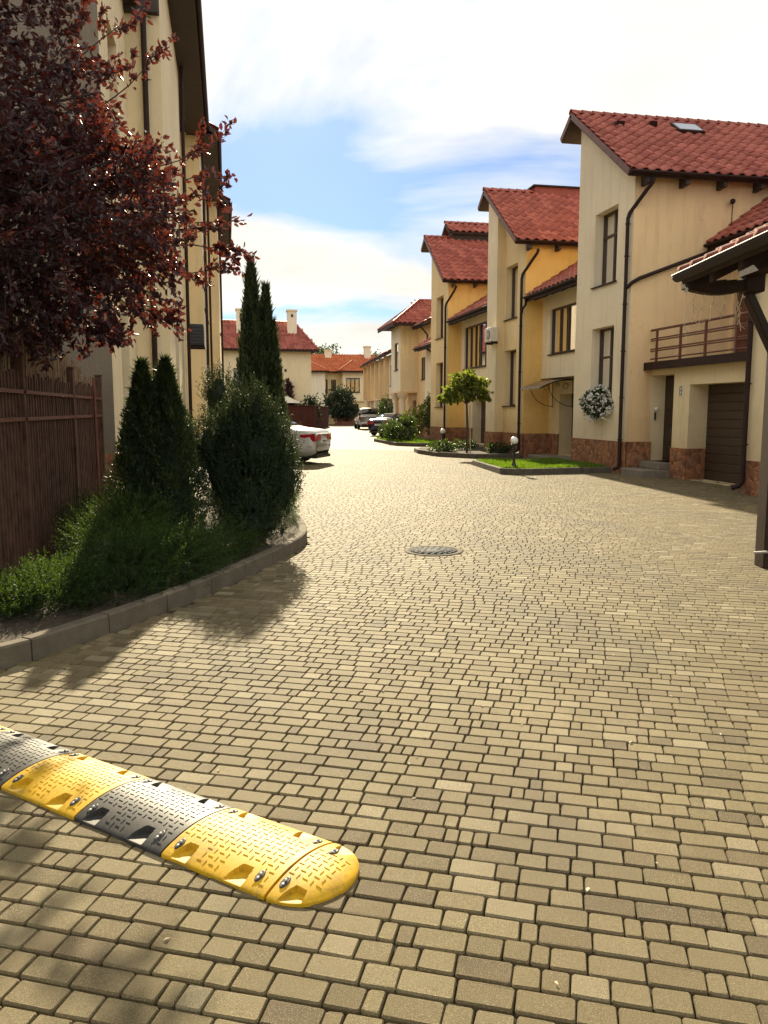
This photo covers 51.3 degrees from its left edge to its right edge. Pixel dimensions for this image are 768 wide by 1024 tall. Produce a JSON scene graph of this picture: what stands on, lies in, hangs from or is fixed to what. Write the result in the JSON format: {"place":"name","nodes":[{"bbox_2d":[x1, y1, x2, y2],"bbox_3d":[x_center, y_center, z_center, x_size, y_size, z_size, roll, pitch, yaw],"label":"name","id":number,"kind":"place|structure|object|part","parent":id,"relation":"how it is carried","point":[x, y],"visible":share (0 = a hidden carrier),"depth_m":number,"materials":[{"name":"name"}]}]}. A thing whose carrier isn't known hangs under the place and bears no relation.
{"place":"outdoors","nodes":[
{"label":"outdoors","id":0,"kind":"place"},
{"bbox_2d":[0,0,208,508],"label":"tall house","id":1,"kind":"structure","parent":0,"point":[164,96],"depth_m":15.52,"materials":[{"name":"beige paint"}]},
{"bbox_2d":[179,115,222,432],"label":"tall house","id":2,"kind":"structure","parent":0,"point":[198,296],"depth_m":27.78,"materials":[{"name":"paint"}]},
{"bbox_2d":[190,324,204,348],"bbox_3d":[-5.522,-5.142,23.491,0.500,0.680,0.765,-1,7,-11],"label":"wall ac unit","id":3,"kind":"object","parent":2,"relation":"attached to","point":[197,336],"depth_m":23.14,"materials":[{"name":"metal"}]},
{"bbox_2d":[205,195,231,380],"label":"tall house","id":4,"kind":"structure","parent":0,"point":[216,308],"depth_m":36.01,"materials":[{"name":"beige paint"}]},
{"bbox_2d":[223,308,318,405],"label":"red roof house","id":5,"kind":"structure","parent":0,"point":[298,347],"depth_m":68.90,"materials":[{"name":"beige paint"}]},
{"bbox_2d":[283,377,294,405],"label":"climbing plant","id":6,"kind":"object","parent":5,"relation":"attached to","point":[288,390],"visible":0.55,"depth_m":68.41,"materials":[{"name":"red plant"}]},
{"bbox_2d":[311,346,374,423],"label":"end house","id":7,"kind":"structure","parent":0,"point":[329,370],"depth_m":93.82,"materials":[{"name":"beige paint"}]},
{"bbox_2d":[325,380,327,392],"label":"window","id":8,"kind":"structure","parent":7,"relation":"in","point":[326,381],"depth_m":94.53,"materials":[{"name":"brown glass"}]},
{"bbox_2d":[331,380,335,389],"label":"window","id":9,"kind":"structure","parent":7,"relation":"in","point":[333,382],"depth_m":94.75,"materials":[{"name":"brown glass"}]},
{"bbox_2d":[346,378,359,392],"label":"window","id":10,"kind":"structure","parent":7,"relation":"in","point":[350,382],"depth_m":93.39,"materials":[{"name":"beige glass"}]},
{"bbox_2d":[0,424,767,1023],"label":"road","id":11,"kind":"structure","parent":0,"point":[546,776],"depth_m":3.88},
{"bbox_2d":[0,502,306,669],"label":"planting bed","id":12,"kind":"object","parent":11,"relation":"on","point":[22,640],"visible":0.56,"depth_m":6.38,"materials":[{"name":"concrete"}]},
{"bbox_2d":[0,312,91,563],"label":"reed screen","id":13,"kind":"object","parent":12,"relation":"on","point":[57,371],"visible":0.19,"depth_m":9.21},
{"bbox_2d":[0,353,106,578],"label":"picket fence","id":14,"kind":"object","parent":12,"relation":"on","point":[52,448],"visible":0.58,"depth_m":8.51,"materials":[{"name":"brown wood"}]},
{"bbox_2d":[53,480,138,546],"bbox_3d":[-3.194,0.071,9.347,1.472,1.022,1.660,-1,7,-11],"label":"juniper","id":15,"kind":"object","parent":12,"relation":"on","point":[78,507],"visible":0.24,"depth_m":9.12,"materials":[{"name":"green plant"}]},
{"bbox_2d":[0,546,206,622],"bbox_3d":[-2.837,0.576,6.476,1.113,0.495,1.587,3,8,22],"label":"ground cover","id":16,"kind":"object","parent":12,"relation":"on","point":[24,580],"visible":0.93,"depth_m":6.41,"materials":[{"name":"green plant"}]},
{"bbox_2d":[45,481,182,567],"bbox_3d":[-2.748,0.235,8.224,1.367,1.137,1.775,-1,7,-11],"label":"juniper","id":17,"kind":"object","parent":12,"relation":"on","point":[103,524],"visible":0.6,"depth_m":8.21,"materials":[{"name":"green plant"}]},
{"bbox_2d":[0,0,259,372],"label":"plum tree","id":18,"kind":"object","parent":12,"relation":"on","point":[144,238],"visible":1,"depth_m":6.95,"materials":[{"name":"red plant"}]},
{"bbox_2d":[60,511,246,592],"bbox_3d":[-2.098,0.433,7.685,1.451,0.881,2.217,4,8,31],"label":"juniper","id":19,"kind":"object","parent":12,"relation":"on","point":[197,549],"visible":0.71,"depth_m":7.54,"materials":[{"name":"green plant"}]},
{"bbox_2d":[99,353,218,552],"bbox_3d":[-2.547,-0.680,9.025,1.284,2.238,1.040,-3,8,-22],"label":"thuja","id":20,"kind":"object","parent":12,"relation":"on","point":[155,446],"visible":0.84,"depth_m":8.83,"materials":[{"name":"green plant"}]},
{"bbox_2d":[180,507,267,561],"bbox_3d":[-1.804,0.326,8.791,1.120,0.810,1.184,-1,7,-11],"label":"juniper","id":21,"kind":"object","parent":12,"relation":"on","point":[247,541],"visible":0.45,"depth_m":8.71,"materials":[{"name":"green plant"}]},
{"bbox_2d":[191,373,307,542],"bbox_3d":[-1.635,-0.619,9.415,1.511,2.043,1.240,-1,7,-11],"label":"yew shrub","id":22,"kind":"object","parent":12,"relation":"on","point":[264,495],"visible":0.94,"depth_m":9.36,"materials":[{"name":"green plant"}]},
{"bbox_2d":[195,359,304,471],"bbox_3d":[-2.985,-1.979,17.694,2.410,2.851,1.320,2,8,14],"label":"yew shrub","id":23,"kind":"object","parent":12,"relation":"on","point":[214,392],"visible":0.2,"depth_m":17.51,"materials":[{"name":"green plant"}]},
{"bbox_2d":[275,497,303,532],"bbox_3d":[-1.340,0.008,10.373,0.611,0.531,0.705,-1,7,-11],"label":"lavender","id":24,"kind":"object","parent":12,"relation":"on","point":[292,517],"visible":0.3,"depth_m":10.36,"materials":[{"name":"green plant"}]},
{"bbox_2d":[290,486,304,512],"bbox_3d":[-1.567,-0.190,11.896,0.834,0.744,0.840,5,9,35],"label":"bush","id":25,"kind":"object","parent":12,"relation":"on","point":[296,500],"visible":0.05,"depth_m":11.86,"materials":[{"name":"green plant"}]},
{"bbox_2d":[0,726,358,907],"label":"speed bump","id":26,"kind":"object","parent":11,"relation":"on","point":[270,861],"visible":1,"depth_m":3.20,"materials":[{"name":"yellow rubber"}]},
{"bbox_2d":[231,252,292,478],"bbox_3d":[-2.997,-3.469,19.090,1.570,5.418,1.360,-1,7,-11],"label":"cypress","id":27,"kind":"object","parent":11,"relation":"on","point":[259,352],"visible":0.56,"depth_m":18.86,"materials":[{"name":"green plant"}]},
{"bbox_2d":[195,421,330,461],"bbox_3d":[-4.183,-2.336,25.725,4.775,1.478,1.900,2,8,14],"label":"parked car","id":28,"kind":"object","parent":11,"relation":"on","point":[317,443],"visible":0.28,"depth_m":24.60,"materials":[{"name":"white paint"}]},
{"bbox_2d":[285,396,300,402],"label":"patio umbrella","id":29,"kind":"object","parent":11,"relation":"on","point":[290,400],"visible":0.42,"depth_m":67.41,"materials":[{"name":"fabric"}]},
{"bbox_2d":[284,406,328,428],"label":"board fence","id":30,"kind":"object","parent":11,"relation":"on","point":[297,414],"visible":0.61,"depth_m":65.23,"materials":[{"name":"brown wood"}]},
{"bbox_2d":[293,392,323,426],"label":"garden shrub","id":31,"kind":"object","parent":11,"relation":"on","point":[312,402],"visible":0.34,"depth_m":67.89,"materials":[{"name":"green plant"}]},
{"bbox_2d":[313,343,342,353],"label":"backdrop tree","id":32,"kind":"object","parent":11,"relation":"on","point":[321,350],"visible":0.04,"depth_m":105.47,"materials":[{"name":"green plant"}]},
{"bbox_2d":[322,384,358,424],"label":"dark tree","id":33,"kind":"object","parent":11,"relation":"on","point":[344,409],"visible":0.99,"depth_m":87.79,"materials":[{"name":"green plant"}]},
{"bbox_2d":[334,417,366,424],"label":"garden wall","id":34,"kind":"structure","parent":11,"relation":"on","point":[344,422],"depth_m":88.26,"materials":[{"name":"red brick"}]},
{"bbox_2d":[354,408,378,428],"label":"parked car","id":35,"kind":"object","parent":11,"relation":"on","point":[364,415],"visible":0.56,"depth_m":67.81,"materials":[{"name":"silver paint"}]},
{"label":"window glass","id":36,"kind":"part","parent":35,"relation":"part of","materials":[{"name":"black glass"}]},
{"bbox_2d":[357,349,381,360],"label":"backdrop tree","id":37,"kind":"object","parent":11,"relation":"on","point":[375,354],"visible":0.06,"depth_m":110.86,"materials":[{"name":"green plant"}]},
{"bbox_2d":[359,353,390,407],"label":"terrace unit","id":38,"kind":"structure","parent":11,"relation":"on","point":[366,384],"depth_m":77.23,"materials":[{"name":"paint"}]},
{"bbox_2d":[366,358,387,410],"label":"terrace unit","id":39,"kind":"structure","parent":11,"relation":"on","point":[374,381],"depth_m":69.35,"materials":[{"name":"paint"}]},
{"bbox_2d":[374,394,392,418],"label":"street shrub","id":40,"kind":"object","parent":11,"relation":"on","point":[382,408],"visible":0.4,"depth_m":58.46,"materials":[{"name":"green plant"}]},
{"bbox_2d":[377,394,391,415],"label":"street shrub","id":41,"kind":"object","parent":11,"relation":"on","point":[382,399],"visible":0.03,"depth_m":63.60,"materials":[{"name":"green plant"}]},
{"bbox_2d":[374,349,399,412],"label":"terrace unit","id":42,"kind":"structure","parent":11,"relation":"on","point":[384,375],"depth_m":62.74,"materials":[{"name":"paint"}]},
{"bbox_2d":[367,413,406,435],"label":"parked car","id":43,"kind":"object","parent":11,"relation":"on","point":[374,424],"visible":0.36,"depth_m":51.94,"materials":[{"name":"blue paint"}]},
{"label":"window glass","id":44,"kind":"part","parent":43,"relation":"part of","materials":[{"name":"black glass"}]},
{"bbox_2d":[374,438,429,446],"bbox_3d":[1.195,-3.534,40.504,2.550,0.212,7.699,-1,7,-11],"label":"flower bed","id":45,"kind":"object","parent":11,"relation":"on","point":[400,443],"visible":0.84,"depth_m":37.53,"materials":[{"name":"grey concrete"}]},
{"bbox_2d":[377,421,390,437],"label":"bush","id":46,"kind":"object","parent":45,"relation":"on","point":[382,431],"visible":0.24,"depth_m":43.10,"materials":[{"name":"green plant"}]},
{"bbox_2d":[380,414,420,440],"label":"bush","id":47,"kind":"object","parent":45,"relation":"on","point":[394,428],"visible":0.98,"depth_m":40.21,"materials":[{"name":"green plant"}]},
{"bbox_2d":[377,299,430,437],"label":"town house","id":48,"kind":"structure","parent":11,"relation":"on","point":[409,327],"depth_m":52.40,"materials":[{"name":"paint"}]},
{"bbox_2d":[395,343,397,370],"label":"window","id":49,"kind":"structure","parent":48,"relation":"in","point":[396,345],"depth_m":53.96,"materials":[{"name":"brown glass"}]},
{"bbox_2d":[422,357,424,379],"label":"window","id":50,"kind":"structure","parent":48,"relation":"in","point":[423,359],"depth_m":51.34,"materials":[{"name":"brown glass"}]},
{"bbox_2d":[95,571,720,984],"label":"leaf litter","id":51,"kind":"object","parent":11,"relation":"on","point":[425,737],"visible":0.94,"depth_m":4.08,"materials":[{"name":"brown plant"}]},
{"bbox_2d":[402,403,428,436],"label":"rose bush","id":52,"kind":"object","parent":11,"relation":"on","point":[419,419],"visible":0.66,"depth_m":44.26,"materials":[{"name":"green plant"}]},
{"bbox_2d":[404,546,462,556],"bbox_3d":[0.597,0.468,9.646,0.710,0.019,0.710,-1,7,-11],"label":"manhole cover","id":53,"kind":"object","parent":11,"relation":"on","point":[424,551],"visible":1,"depth_m":9.62,"materials":[{"name":"metal"}]},
{"bbox_2d":[414,447,520,458],"bbox_3d":[2.847,-2.309,30.919,2.996,0.214,6.300,-1,7,-11],"label":"flower bed","id":54,"kind":"object","parent":11,"relation":"on","point":[478,453],"visible":0.73,"depth_m":28.82,"materials":[{"name":"grey concrete"}]},
{"bbox_2d":[425,438,456,451],"bbox_3d":[2.226,-2.490,30.011,1.206,0.626,1.216,-6,10,-40],"label":"shrub","id":55,"kind":"object","parent":54,"relation":"on","point":[449,445],"visible":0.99,"depth_m":29.82,"materials":[{"name":"green plant"}]},
{"bbox_2d":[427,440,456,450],"bbox_3d":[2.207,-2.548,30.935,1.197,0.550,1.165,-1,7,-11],"label":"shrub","id":56,"kind":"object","parent":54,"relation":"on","point":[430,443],"visible":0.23,"depth_m":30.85,"materials":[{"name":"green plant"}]},
{"bbox_2d":[440,429,444,440],"bbox_3d":[2.298,-2.839,31.308,0.219,0.847,0.219,6,10,40],"label":"globe lamp","id":57,"kind":"object","parent":54,"relation":"on","point":[442,431],"visible":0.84,"depth_m":31.21,"materials":[{"name":"white glass"}]},
{"bbox_2d":[435,367,493,452],"bbox_3d":[2.944,-3.741,29.428,2.119,3.135,1.569,-4,8,-27],"label":"catalpa tree","id":58,"kind":"object","parent":54,"relation":"on","point":[467,385],"visible":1,"depth_m":29.10,"materials":[{"name":"green plant"}]},
{"bbox_2d":[453,438,478,449],"bbox_3d":[3.202,-2.670,31.706,1.207,0.575,1.220,-1,7,-11],"label":"shrub","id":59,"kind":"object","parent":54,"relation":"on","point":[463,443],"visible":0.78,"depth_m":31.49,"materials":[{"name":"green plant"}]},
{"bbox_2d":[485,441,512,453],"bbox_3d":[4.186,-2.360,29.310,1.122,0.556,1.123,-1,7,-11],"label":"shrub","id":60,"kind":"object","parent":54,"relation":"on","point":[492,445],"visible":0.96,"depth_m":29.20,"materials":[{"name":"green plant"}]},
{"bbox_2d":[472,460,610,474],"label":"curb","id":61,"kind":"structure","parent":11,"relation":"on","point":[533,471],"depth_m":21.22,"materials":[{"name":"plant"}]},
{"bbox_2d":[509,437,518,467],"bbox_3d":[3.459,-1.576,21.273,0.219,0.847,0.219,6,10,40],"label":"globe lamp","id":62,"kind":"object","parent":61,"relation":"on","point":[514,441],"visible":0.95,"depth_m":21.22,"materials":[{"name":"white metal"}]},
{"bbox_2d":[671,223,767,568],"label":"gate canopy","id":63,"kind":"object","parent":11,"relation":"on","point":[746,255],"visible":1,"depth_m":8.00,"materials":[{"name":"brown wood"}]},
{"bbox_2d":[684,291,744,336],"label":"dry vines","id":64,"kind":"object","parent":63,"relation":"hanging from","point":[737,302],"visible":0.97,"depth_m":8.09,"materials":[{"name":"brown plant"}]},
{"bbox_2d":[730,274,767,496],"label":"garage annexe","id":65,"kind":"structure","parent":11,"relation":"on","point":[753,405],"depth_m":15.74,"materials":[{"name":"beige paint"}]},
{"bbox_2d":[376,437,441,442],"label":"grass","id":66,"kind":"structure","parent":0,"point":[420,440],"depth_m":39.02,"materials":[{"name":"green plant"}]},
{"bbox_2d":[421,220,488,448],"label":"town house","id":67,"kind":"structure","parent":0,"point":[457,251],"depth_m":37.95,"materials":[{"name":"beige paint"}]},
{"bbox_2d":[434,363,442,407],"bbox_3d":[2.832,-6.225,39.304,0.360,2.185,1.450,-1,7,-11],"label":"window","id":68,"kind":"structure","parent":67,"relation":"in","point":[441,365],"depth_m":39.86,"materials":[{"name":"brown glass"}]},
{"bbox_2d":[435,297,443,339],"bbox_3d":[2.832,-9.434,38.894,0.360,2.015,1.450,-1,7,-11],"label":"window","id":69,"kind":"structure","parent":67,"relation":"in","point":[442,299],"depth_m":39.44,"materials":[{"name":"clear glass"}]},
{"bbox_2d":[463,321,486,369],"bbox_3d":[4.127,-7.351,35.455,0.200,1.935,3.820,-1,7,-11],"label":"window","id":70,"kind":"structure","parent":67,"relation":"in","point":[476,348],"depth_m":35.76,"materials":[{"name":"clear glass"}]},
{"bbox_2d":[481,400,485,442],"bbox_3d":[4.774,-4.077,35.846,0.082,2.070,2.600,-1,7,-11],"label":"door","id":71,"kind":"structure","parent":67,"relation":"in","point":[483,404],"depth_m":36.77,"materials":[{"name":"wood"}]},
{"bbox_2d":[201,0,767,360],"label":"sky","id":72,"kind":"structure","parent":0,"point":[362,127],"materials":[{"name":"blue"}]},
{"bbox_2d":[478,184,579,459],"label":"town house","id":73,"kind":"structure","parent":0,"point":[533,232],"depth_m":28.32,"materials":[{"name":"beige paint"}]},
{"bbox_2d":[484,327,497,344],"bbox_3d":[4.008,-6.581,29.932,0.322,0.600,0.760,-1,7,-11],"label":"air conditioner","id":74,"kind":"object","parent":73,"relation":"attached to","point":[491,335],"visible":1,"depth_m":29.63,"materials":[{"name":"white metal"}]},
{"bbox_2d":[502,350,515,406],"bbox_3d":[4.757,-4.919,29.491,0.360,2.065,1.320,-1,7,-11],"label":"window","id":75,"kind":"structure","parent":73,"relation":"in","point":[513,353],"depth_m":29.93,"materials":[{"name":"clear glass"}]},
{"bbox_2d":[503,266,517,321],"bbox_3d":[4.757,-7.979,29.099,0.360,1.935,1.320,-1,7,-11],"label":"window","id":76,"kind":"structure","parent":73,"relation":"in","point":[514,270],"depth_m":29.53,"materials":[{"name":"clear glass"}]},
{"bbox_2d":[520,379,572,407],"bbox_3d":[5.482,-4.001,27.060,1.200,0.950,1.800,-1,7,-11],"label":"awning","id":77,"kind":"object","parent":73,"relation":"attached to","point":[540,384],"depth_m":26.58,"materials":[{"name":"black metal"}]},
{"bbox_2d":[547,302,575,355],"bbox_3d":[5.974,-5.974,26.108,0.200,1.555,2.770,-1,7,-11],"label":"window","id":78,"kind":"structure","parent":73,"relation":"in","point":[564,317],"depth_m":26.52,"materials":[{"name":"clear glass"}]},
{"bbox_2d":[571,394,573,437],"bbox_3d":[6.738,-2.907,26.706,0.082,2.070,2.160,-1,7,-11],"label":"door","id":79,"kind":"structure","parent":73,"relation":"in","point":[573,394],"depth_m":27.65,"materials":[{"name":"wood"}]},
{"bbox_2d":[475,457,606,468],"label":"grass","id":80,"kind":"structure","parent":0,"point":[543,462],"depth_m":22.54,"materials":[{"name":"green plant"}]},
{"bbox_2d":[560,109,767,485],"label":"town house","id":81,"kind":"structure","parent":0,"point":[662,199],"depth_m":20.83,"materials":[{"name":"paint"}]},
{"bbox_2d":[578,384,613,423],"bbox_3d":[5.834,-2.995,22.256,0.607,1.097,1.533,-1,7,-11],"label":"flower basket","id":82,"kind":"object","parent":81,"relation":"attached to","point":[593,411],"visible":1,"depth_m":21.99,"materials":[{"name":"white plant"}]},
{"bbox_2d":[590,209,617,289],"bbox_3d":[6.178,-7.217,21.875,0.380,2.015,1.460,-1,7,-11],"label":"window","id":83,"kind":"structure","parent":81,"relation":"in","point":[610,233],"depth_m":22.21,"materials":[{"name":"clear glass"}]},
{"bbox_2d":[598,327,613,407],"bbox_3d":[6.178,-4.003,22.287,0.380,2.235,1.460,-1,7,-11],"label":"window","id":84,"kind":"structure","parent":81,"relation":"in","point":[606,335],"depth_m":22.58,"materials":[{"name":"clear glass"}]},
{"bbox_2d":[662,375,674,460],"bbox_3d":[7.526,-2.411,20.621,0.082,2.210,1.085,-1,7,-11],"label":"door","id":85,"kind":"structure","parent":81,"relation":"in","point":[669,389],"depth_m":20.92,"materials":[{"name":"wood"}]},
{"bbox_2d":[704,383,744,483],"bbox_3d":[8.150,-1.755,18.010,0.078,2.290,3.000,-1,7,-11],"label":"garage door","id":86,"kind":"structure","parent":81,"relation":"in","point":[725,401],"depth_m":18.73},
{"bbox_2d":[735,293,748,351],"bbox_3d":[9.331,-4.903,20.715,0.082,2.050,0.700,-1,7,-11],"label":"door","id":87,"kind":"structure","parent":81,"relation":"in","point":[743,318],"depth_m":20.74,"materials":[{"name":"wood"}]},
{"label":"ground","id":88,"kind":"structure","parent":0,"visible":0},
{"bbox_2d":[421,393,430,439],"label":"bush","id":89,"kind":"object","parent":88,"relation":"on","point":[428,406],"visible":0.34,"depth_m":43.56,"materials":[{"name":"green plant"}]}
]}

